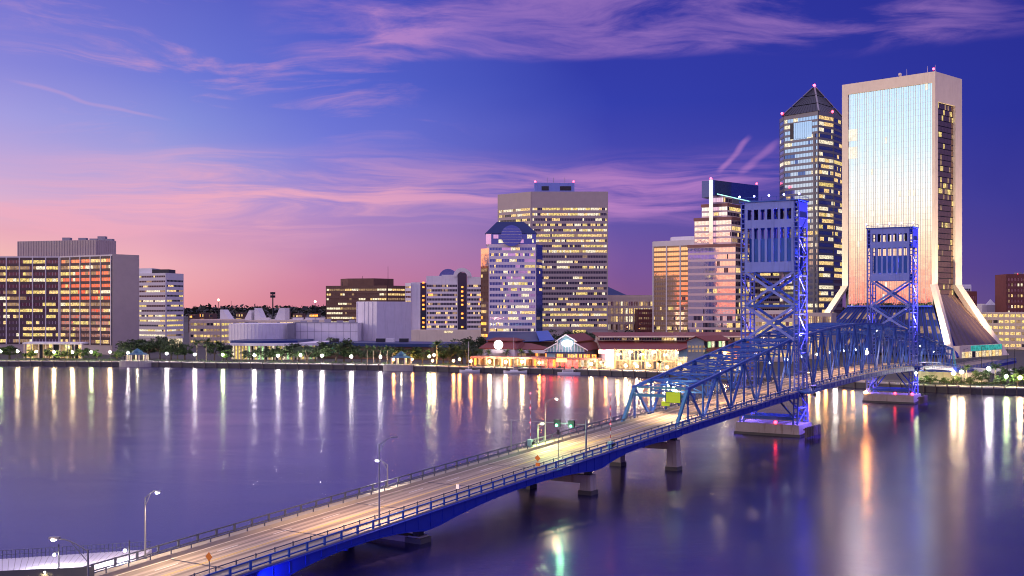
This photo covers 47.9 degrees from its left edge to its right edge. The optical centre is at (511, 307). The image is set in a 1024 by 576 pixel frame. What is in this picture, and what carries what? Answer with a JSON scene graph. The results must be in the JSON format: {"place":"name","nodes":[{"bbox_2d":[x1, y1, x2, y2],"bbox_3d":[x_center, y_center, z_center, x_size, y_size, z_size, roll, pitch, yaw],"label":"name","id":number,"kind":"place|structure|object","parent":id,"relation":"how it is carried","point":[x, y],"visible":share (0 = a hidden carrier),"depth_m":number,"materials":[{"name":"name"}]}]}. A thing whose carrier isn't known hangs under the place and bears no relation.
{"place":"outdoors","nodes":[
{"label":"outdoors","id":0,"kind":"place"},
{"bbox_2d":[48,536,88,575],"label":"street lamp","id":1,"kind":"object","parent":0,"point":[53,538],"visible":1,"depth_m":91.98,"materials":[{"name":"grey metal"}]},
{"bbox_2d":[188,314,198,331],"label":"distant building","id":2,"kind":"structure","parent":0,"point":[193,316],"depth_m":1299.70,"materials":[{"name":"concrete"}]},
{"bbox_2d":[0,359,470,365],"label":"lawn","id":3,"kind":"structure","parent":0,"point":[234,361],"depth_m":602.50,"materials":[{"name":"green plant"}]},
{"bbox_2d":[21,349,37,359],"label":"young tree","id":4,"kind":"object","parent":3,"relation":"on","point":[31,353],"visible":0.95,"depth_m":616.21,"materials":[{"name":"green plant"}]},
{"bbox_2d":[43,347,53,359],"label":"young tree","id":5,"kind":"object","parent":3,"relation":"on","point":[48,352],"visible":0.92,"depth_m":614.70,"materials":[{"name":"green plant"}]},
{"bbox_2d":[52,350,68,359],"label":"young tree","id":6,"kind":"object","parent":3,"relation":"on","point":[57,354],"visible":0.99,"depth_m":612.30,"materials":[{"name":"green plant"}]},
{"bbox_2d":[63,349,77,359],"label":"young tree","id":7,"kind":"object","parent":3,"relation":"on","point":[70,354],"visible":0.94,"depth_m":613.40,"materials":[{"name":"green plant"}]},
{"bbox_2d":[75,348,90,357],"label":"oak tree","id":8,"kind":"object","parent":3,"relation":"on","point":[78,351],"visible":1,"depth_m":614.81,"materials":[{"name":"green plant"}]},
{"bbox_2d":[115,346,132,358],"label":"oak tree","id":9,"kind":"object","parent":3,"relation":"on","point":[124,349],"visible":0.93,"depth_m":617.66,"materials":[{"name":"green plant"}]},
{"bbox_2d":[190,338,201,360],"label":"palm tree","id":10,"kind":"object","parent":3,"relation":"on","point":[195,341],"visible":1,"depth_m":610.40,"materials":[{"name":"green plant"}]},
{"bbox_2d":[201,338,211,359],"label":"palm tree","id":11,"kind":"object","parent":3,"relation":"on","point":[206,342],"visible":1,"depth_m":608.88,"materials":[{"name":"green plant"}]},
{"bbox_2d":[218,349,234,361],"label":"young tree","id":12,"kind":"object","parent":3,"relation":"on","point":[226,354],"visible":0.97,"depth_m":598.67,"materials":[{"name":"green plant"}]},
{"bbox_2d":[240,350,257,361],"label":"oak tree","id":13,"kind":"object","parent":3,"relation":"on","point":[248,355],"visible":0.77,"depth_m":597.38,"materials":[{"name":"green plant"}]},
{"bbox_2d":[252,346,276,361],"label":"oak tree","id":14,"kind":"object","parent":3,"relation":"on","point":[258,352],"visible":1,"depth_m":592.93,"materials":[{"name":"green plant"}]},
{"bbox_2d":[270,345,290,361],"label":"oak tree","id":15,"kind":"object","parent":3,"relation":"on","point":[278,352],"visible":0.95,"depth_m":593.38,"materials":[{"name":"green plant"}]},
{"bbox_2d":[283,343,302,360],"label":"oak tree","id":16,"kind":"object","parent":3,"relation":"on","point":[287,348],"visible":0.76,"depth_m":592.37,"materials":[{"name":"green plant"}]},
{"bbox_2d":[292,345,320,362],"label":"oak tree","id":17,"kind":"object","parent":3,"relation":"on","point":[298,349],"visible":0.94,"depth_m":588.04,"materials":[{"name":"green plant"}]},
{"bbox_2d":[315,345,333,360],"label":"oak tree","id":18,"kind":"object","parent":3,"relation":"on","point":[327,353],"visible":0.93,"depth_m":587.96,"materials":[{"name":"green plant"}]},
{"bbox_2d":[317,337,355,361],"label":"oak tree","id":19,"kind":"object","parent":3,"relation":"on","point":[337,350],"visible":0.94,"depth_m":590.62,"materials":[{"name":"green plant"}]},
{"bbox_2d":[392,346,424,363],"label":"oak tree","id":20,"kind":"object","parent":3,"relation":"on","point":[411,350],"visible":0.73,"depth_m":572.78,"materials":[{"name":"green plant"}]},
{"bbox_2d":[413,348,432,363],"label":"oak tree","id":21,"kind":"object","parent":3,"relation":"on","point":[427,353],"visible":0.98,"depth_m":572.55,"materials":[{"name":"green plant"}]},
{"bbox_2d":[429,339,443,363],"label":"palm tree","id":22,"kind":"object","parent":3,"relation":"on","point":[436,343],"visible":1,"depth_m":567.41,"materials":[{"name":"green plant"}]},
{"bbox_2d":[457,344,478,364],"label":"oak tree","id":23,"kind":"object","parent":3,"relation":"on","point":[464,350],"visible":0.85,"depth_m":565.02,"materials":[{"name":"green plant"}]},
{"bbox_2d":[0,366,1023,575],"bbox_3d":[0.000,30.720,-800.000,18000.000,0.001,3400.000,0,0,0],"label":"river water","id":24,"kind":"structure","parent":0,"point":[91,457],"depth_m":213.35,"materials":[{"name":"blue liquid"}]},
{"bbox_2d":[0,566,93,575],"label":"dark roofed building","id":25,"kind":"structure","parent":24,"relation":"in","point":[77,571],"depth_m":118.24,"materials":[{"name":"concrete"}]},
{"bbox_2d":[0,541,151,571],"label":"lit quay","id":26,"kind":"structure","parent":24,"relation":"in","point":[49,561],"depth_m":133.26,"materials":[{"name":"concrete"}]},
{"bbox_2d":[119,348,153,366],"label":"gazebo","id":27,"kind":"object","parent":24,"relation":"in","point":[146,362],"visible":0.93,"depth_m":596.49,"materials":[{"name":"concrete"}]},
{"bbox_2d":[383,351,418,370],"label":"gazebo","id":28,"kind":"object","parent":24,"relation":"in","point":[405,366],"visible":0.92,"depth_m":559.10,"materials":[{"name":"concrete"}]},
{"bbox_2d":[381,531,430,544],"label":"bridge pier","id":29,"kind":"structure","parent":24,"relation":"in","point":[421,537],"depth_m":150.76,"materials":[{"name":"concrete"}]},
{"bbox_2d":[460,341,479,372],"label":"sailboat","id":30,"kind":"object","parent":24,"relation":"on","point":[468,370],"visible":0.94,"depth_m":542.45,"materials":[{"name":"white"}]},
{"bbox_2d":[0,359,1023,394],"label":"seawall","id":31,"kind":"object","parent":24,"relation":"in","point":[958,389],"visible":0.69,"depth_m":544.94,"materials":[{"name":"concrete"}]},
{"bbox_2d":[503,348,526,373],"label":"sailboat","id":32,"kind":"object","parent":24,"relation":"on","point":[515,372],"visible":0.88,"depth_m":534.75,"materials":[{"name":"white plastic"}]},
{"bbox_2d":[526,472,597,495],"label":"bridge pier","id":33,"kind":"structure","parent":24,"relation":"in","point":[586,481],"depth_m":189.47,"materials":[{"name":"concrete"}]},
{"bbox_2d":[83,417,684,575],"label":"approach viaduct","id":34,"kind":"object","parent":33,"relation":"on","point":[288,545],"visible":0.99,"depth_m":151.54,"materials":[{"name":"concrete"}]},
{"bbox_2d":[144,490,160,558],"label":"street lamp","id":35,"kind":"object","parent":34,"relation":"on","point":[156,492],"visible":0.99,"depth_m":129.79,"materials":[{"name":"grey metal"}]},
{"bbox_2d":[378,436,397,525],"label":"street lamp","id":36,"kind":"object","parent":34,"relation":"on","point":[379,522],"visible":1,"depth_m":142.37,"materials":[{"name":"grey metal"}]},
{"bbox_2d":[527,393,534,446],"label":"crossing gate","id":37,"kind":"structure","parent":34,"relation":"on","point":[530,441],"depth_m":198.72,"materials":[{"name":"white metal"}]},
{"bbox_2d":[510,419,586,457],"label":"signal gantry","id":38,"kind":"object","parent":34,"relation":"on","point":[558,423],"visible":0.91,"depth_m":188.89,"materials":[{"name":"metal"}]},
{"bbox_2d":[607,394,615,448],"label":"crossing gate","id":39,"kind":"structure","parent":34,"relation":"on","point":[610,442],"depth_m":194.29,"materials":[{"name":"white metal"}]},
{"bbox_2d":[557,370,579,374],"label":"motorboat","id":40,"kind":"object","parent":24,"relation":"on","point":[567,372],"visible":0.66,"depth_m":525.61,"materials":[{"name":"white plastic"}]},
{"bbox_2d":[609,438,681,470],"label":"bridge pier","id":41,"kind":"structure","parent":24,"relation":"in","point":[673,459],"depth_m":217.61,"materials":[{"name":"concrete"}]},
{"bbox_2d":[727,193,821,437],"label":"lift tower","id":42,"kind":"structure","parent":24,"relation":"in","point":[774,252],"depth_m":279.40,"materials":[{"name":"blue metal"}]},
{"bbox_2d":[614,339,798,433],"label":"truss span","id":43,"kind":"object","parent":42,"relation":"attached to","point":[708,408],"visible":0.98,"depth_m":244.86,"materials":[{"name":"metal"}]},
{"bbox_2d":[661,389,680,405],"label":"overhead sign","id":44,"kind":"object","parent":43,"relation":"hanging from","point":[673,397],"visible":1,"depth_m":223.98,"materials":[{"name":"metal"}]},
{"bbox_2d":[751,322,913,393],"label":"lift span","id":45,"kind":"object","parent":42,"relation":"attached to","point":[847,372],"visible":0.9,"depth_m":317.21,"materials":[{"name":"metal"}]},
{"bbox_2d":[856,222,928,404],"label":"lift tower","id":46,"kind":"structure","parent":24,"relation":"in","point":[892,268],"depth_m":371.96,"materials":[{"name":"blue metal"}]},
{"bbox_2d":[481,222,542,340],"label":"silver tower","id":47,"kind":"structure","parent":0,"point":[512,277],"depth_m":689.94,"materials":[{"name":"blue glass"}]},
{"bbox_2d":[501,225,521,246],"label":"round window","id":48,"kind":"structure","parent":47,"relation":"in","point":[511,235],"depth_m":685.73,"materials":[{"name":"blue glass"}]},
{"bbox_2d":[0,308,1023,384],"bbox_3d":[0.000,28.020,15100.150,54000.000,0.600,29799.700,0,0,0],"label":"ground","id":49,"kind":"structure","parent":0,"point":[1019,355],"depth_m":626.72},
{"bbox_2d":[0,345,21,359],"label":"oak tree","id":50,"kind":"object","parent":49,"relation":"on","point":[8,350],"visible":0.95,"depth_m":622.39,"materials":[{"name":"green plant"}]},
{"bbox_2d":[22,342,87,358],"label":"entrance pavilion","id":51,"kind":"structure","parent":49,"relation":"on","point":[40,347],"depth_m":641.46,"materials":[{"name":"white glass"}]},
{"bbox_2d":[0,236,138,354],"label":"office block","id":52,"kind":"structure","parent":49,"relation":"on","point":[71,290],"depth_m":713.22,"materials":[{"name":"beige glass"}]},
{"bbox_2d":[115,339,150,358],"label":"oak tree","id":53,"kind":"object","parent":49,"relation":"on","point":[126,344],"visible":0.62,"depth_m":626.14,"materials":[{"name":"green plant"}]},
{"bbox_2d":[129,339,158,358],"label":"oak tree","id":54,"kind":"object","parent":49,"relation":"on","point":[141,344],"visible":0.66,"depth_m":626.09,"materials":[{"name":"green plant"}]},
{"bbox_2d":[146,336,169,358],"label":"oak tree","id":55,"kind":"object","parent":49,"relation":"on","point":[158,342],"visible":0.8,"depth_m":625.60,"materials":[{"name":"green plant"}]},
{"bbox_2d":[139,268,183,344],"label":"white office","id":56,"kind":"structure","parent":49,"relation":"on","point":[161,302],"depth_m":808.57,"materials":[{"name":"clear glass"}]},
{"bbox_2d":[157,338,183,359],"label":"oak tree","id":57,"kind":"object","parent":49,"relation":"on","point":[171,342],"visible":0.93,"depth_m":622.75,"materials":[{"name":"green plant"}]},
{"bbox_2d":[168,343,186,358],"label":"oak tree","id":58,"kind":"object","parent":49,"relation":"on","point":[180,349],"visible":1,"depth_m":617.09,"materials":[{"name":"green plant"}]},
{"bbox_2d":[176,343,194,359],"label":"young tree","id":59,"kind":"object","parent":49,"relation":"on","point":[189,351],"visible":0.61,"depth_m":623.68,"materials":[{"name":"green plant"}]},
{"bbox_2d":[204,340,223,360],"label":"oak tree","id":60,"kind":"object","parent":49,"relation":"on","point":[211,347],"visible":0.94,"depth_m":612.93,"materials":[{"name":"green plant"}]},
{"bbox_2d":[189,319,244,345],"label":"parking deck","id":61,"kind":"structure","parent":49,"relation":"on","point":[213,329],"depth_m":849.49,"materials":[{"name":"concrete"}]},
{"bbox_2d":[215,341,232,359],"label":"oak tree","id":62,"kind":"object","parent":49,"relation":"on","point":[227,346],"visible":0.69,"depth_m":616.77,"materials":[{"name":"green plant"}]},
{"bbox_2d":[220,308,325,322],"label":"vented hall","id":63,"kind":"structure","parent":49,"relation":"on","point":[256,315],"depth_m":915.00,"materials":[{"name":"metal"}]},
{"bbox_2d":[229,301,461,360],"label":"theatre","id":64,"kind":"structure","parent":49,"relation":"on","point":[378,323],"depth_m":672.19,"materials":[{"name":"paint"}]},
{"bbox_2d":[340,345,360,361],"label":"oak tree","id":65,"kind":"object","parent":49,"relation":"on","point":[347,354],"visible":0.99,"depth_m":590.28,"materials":[{"name":"green plant"}]},
{"bbox_2d":[352,346,370,361],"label":"oak tree","id":66,"kind":"object","parent":49,"relation":"on","point":[360,352],"visible":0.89,"depth_m":591.39,"materials":[{"name":"green plant"}]},
{"bbox_2d":[326,276,404,321],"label":"brown office","id":67,"kind":"structure","parent":49,"relation":"on","point":[345,297],"depth_m":900.36,"materials":[{"name":"brown concrete"}]},
{"bbox_2d":[368,349,385,361],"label":"oak tree","id":68,"kind":"object","parent":49,"relation":"on","point":[380,353],"visible":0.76,"depth_m":592.14,"materials":[{"name":"green plant"}]},
{"bbox_2d":[405,268,480,345],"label":"hotel","id":69,"kind":"structure","parent":49,"relation":"on","point":[445,305],"depth_m":859.70,"materials":[{"name":"white concrete"}]},
{"bbox_2d":[438,344,460,363],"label":"oak tree","id":70,"kind":"object","parent":49,"relation":"on","point":[444,352],"visible":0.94,"depth_m":573.58,"materials":[{"name":"green plant"}]},
{"bbox_2d":[445,339,479,363],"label":"oak tree","id":71,"kind":"object","parent":49,"relation":"on","point":[450,346],"visible":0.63,"depth_m":574.70,"materials":[{"name":"green plant"}]},
{"bbox_2d":[460,336,486,355],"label":"oak tree","id":72,"kind":"object","parent":49,"relation":"on","point":[481,341],"visible":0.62,"depth_m":577.43,"materials":[{"name":"green plant"}]},
{"bbox_2d":[478,337,524,355],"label":"market pavilion","id":73,"kind":"structure","parent":49,"relation":"on","point":[495,346],"depth_m":564.50,"materials":[{"name":"metal"}]},
{"bbox_2d":[184,303,844,317],"bbox_3d":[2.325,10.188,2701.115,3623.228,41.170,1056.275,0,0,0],"label":"wood","id":74,"kind":"object","parent":49,"relation":"on","point":[234,310],"visible":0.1,"depth_m":2342.32,"materials":[{"name":"tree foliage"}]},
{"bbox_2d":[14,357,1023,385],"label":"ground planting","id":75,"kind":"object","parent":49,"relation":"on","point":[922,381],"visible":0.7,"depth_m":578.37,"materials":[{"name":"green plant"}]},
{"bbox_2d":[486,330,553,346],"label":"blue roofed hall","id":76,"kind":"structure","parent":49,"relation":"on","point":[543,338],"depth_m":625.61,"materials":[{"name":"metal"}]},
{"bbox_2d":[517,343,547,356],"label":"link building","id":77,"kind":"structure","parent":49,"relation":"on","point":[536,350],"depth_m":562.67,"materials":[{"name":"ceramic"}]},
{"bbox_2d":[470,355,601,368],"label":"market arcade","id":78,"kind":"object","parent":49,"relation":"on","point":[564,362],"visible":0.85,"depth_m":544.56,"materials":[{"name":"brown brick"}]},
{"bbox_2d":[549,329,569,343],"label":"oak tree","id":79,"kind":"object","parent":49,"relation":"on","point":[557,337],"visible":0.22,"depth_m":691.74,"materials":[{"name":"green plant"}]},
{"bbox_2d":[544,333,598,357],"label":"gabled hall","id":80,"kind":"structure","parent":49,"relation":"on","point":[582,345],"depth_m":545.00,"materials":[{"name":"white metal"}]},
{"bbox_2d":[608,295,651,331],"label":"classical block","id":81,"kind":"structure","parent":49,"relation":"on","point":[621,313],"depth_m":861.70,"materials":[{"name":"beige concrete"}]},
{"bbox_2d":[635,309,651,331],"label":"dark brick block","id":82,"kind":"structure","parent":49,"relation":"on","point":[643,320],"depth_m":834.86,"materials":[{"name":"brown brick"}]},
{"bbox_2d":[592,332,752,370],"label":"long market wing","id":83,"kind":"structure","parent":49,"relation":"on","point":[620,350],"depth_m":536.05,"materials":[{"name":"white paint"}]},
{"bbox_2d":[652,236,693,331],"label":"gold tower","id":84,"kind":"structure","parent":49,"relation":"on","point":[670,286],"depth_m":793.01,"materials":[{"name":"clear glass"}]},
{"bbox_2d":[677,335,731,372],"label":"teal pavilion","id":85,"kind":"structure","parent":49,"relation":"on","point":[697,347],"depth_m":500.00,"materials":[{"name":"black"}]},
{"bbox_2d":[704,341,727,347],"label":"side window","id":86,"kind":"structure","parent":85,"relation":"in","point":[716,342],"depth_m":507.97,"materials":[{"name":"yellow glass"}]},
{"bbox_2d":[760,272,779,309],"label":"banded annex","id":87,"kind":"object","parent":49,"relation":"on","point":[773,278],"visible":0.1,"depth_m":861.36,"materials":[{"name":"beige glass"}]},
{"bbox_2d":[746,310,797,361],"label":"lit bank hall","id":88,"kind":"structure","parent":49,"relation":"on","point":[786,322],"depth_m":599.70,"materials":[{"name":"beige concrete"}]},
{"bbox_2d":[800,313,835,359],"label":"colonnaded block","id":89,"kind":"structure","parent":49,"relation":"on","point":[820,317],"depth_m":627.19,"materials":[{"name":"beige concrete"}]},
{"bbox_2d":[799,66,1008,358],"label":"flared tower","id":90,"kind":"structure","parent":49,"relation":"on","point":[901,148],"depth_m":679.51,"materials":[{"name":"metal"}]},
{"bbox_2d":[922,375,937,383],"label":"young tree","id":91,"kind":"object","parent":49,"relation":"on","point":[929,378],"visible":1,"depth_m":424.93,"materials":[{"name":"green plant"}]},
{"bbox_2d":[915,371,987,383],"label":"abutment wall","id":92,"kind":"structure","parent":49,"relation":"on","point":[940,375],"depth_m":431.84,"materials":[{"name":"beige stone"}]},
{"bbox_2d":[873,332,963,372],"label":"truss span","id":93,"kind":"object","parent":92,"relation":"on","point":[925,343],"visible":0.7,"depth_m":399.15,"materials":[{"name":"metal"}]},
{"bbox_2d":[920,382,998,385],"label":"grass bank","id":94,"kind":"structure","parent":49,"relation":"on","point":[958,384],"depth_m":422.86,"materials":[{"name":"green plant"}]},
{"bbox_2d":[971,369,991,384],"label":"oak tree","id":95,"kind":"object","parent":94,"relation":"on","point":[984,373],"visible":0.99,"depth_m":418.26,"materials":[{"name":"green plant"}]},
{"bbox_2d":[989,362,1003,385],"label":"palm tree","id":96,"kind":"object","parent":94,"relation":"on","point":[994,365],"visible":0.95,"depth_m":417.22,"materials":[{"name":"green plant"}]},
{"bbox_2d":[996,367,1022,382],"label":"oak tree","id":97,"kind":"object","parent":94,"relation":"on","point":[1005,371],"visible":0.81,"depth_m":417.92,"materials":[{"name":"green plant"}]},
{"bbox_2d":[942,357,1016,371],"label":"approach","id":98,"kind":"structure","parent":49,"relation":"on","point":[976,363],"depth_m":493.77,"materials":[{"name":"concrete"}]},
{"bbox_2d":[982,299,994,311],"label":"church cupola","id":99,"kind":"object","parent":49,"relation":"on","point":[989,306],"visible":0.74,"depth_m":950.69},
{"bbox_2d":[961,367,1023,380],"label":"elevated street","id":100,"kind":"structure","parent":49,"relation":"on","point":[992,371],"depth_m":443.76,"materials":[{"name":"concrete"}]},
{"bbox_2d":[994,375,1007,386],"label":"young tree","id":101,"kind":"object","parent":49,"relation":"on","point":[1001,379],"visible":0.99,"depth_m":412.05,"materials":[{"name":"green plant"}]},
{"bbox_2d":[981,312,1023,349],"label":"beige parking deck","id":102,"kind":"structure","parent":49,"relation":"on","point":[1007,328],"depth_m":775.37,"materials":[{"name":"concrete"}]},
{"bbox_2d":[995,272,1023,311],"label":"brick apartments","id":103,"kind":"structure","parent":49,"relation":"on","point":[1009,292],"depth_m":904.95,"materials":[{"name":"red brick"}]},
{"bbox_2d":[1009,373,1023,385],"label":"young tree","id":104,"kind":"object","parent":49,"relation":"on","point":[1017,380],"visible":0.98,"depth_m":411.45,"materials":[{"name":"green plant"}]},
{"bbox_2d":[0,0,1023,307],"label":"sky","id":105,"kind":"structure","parent":0,"point":[246,150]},
{"bbox_2d":[498,178,607,341],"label":"wide tan tower","id":106,"kind":"structure","parent":0,"point":[566,223],"depth_m":799.65,"materials":[{"name":"beige glass"}]},
{"bbox_2d":[154,361,1022,387],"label":"path","id":107,"kind":"structure","parent":0,"point":[612,369],"depth_m":524.93,"materials":[{"name":"grey concrete"}]},
{"bbox_2d":[608,287,624,294],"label":"pyramid roofed block","id":108,"kind":"structure","parent":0,"point":[611,291],"depth_m":909.12,"materials":[{"name":"blue metal"}]},
{"bbox_2d":[687,177,759,331],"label":"stepped tower","id":109,"kind":"structure","parent":0,"point":[714,277],"depth_m":770.62,"materials":[{"name":"white concrete"}]},
{"bbox_2d":[780,84,841,324],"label":"pyramid tower","id":110,"kind":"structure","parent":0,"point":[811,144],"depth_m":766.84,"materials":[{"name":"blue glass"}]},
{"bbox_2d":[958,290,976,305],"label":"red brick block","id":111,"kind":"structure","parent":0,"point":[972,295],"depth_m":929.70,"materials":[{"name":"brown brick"}]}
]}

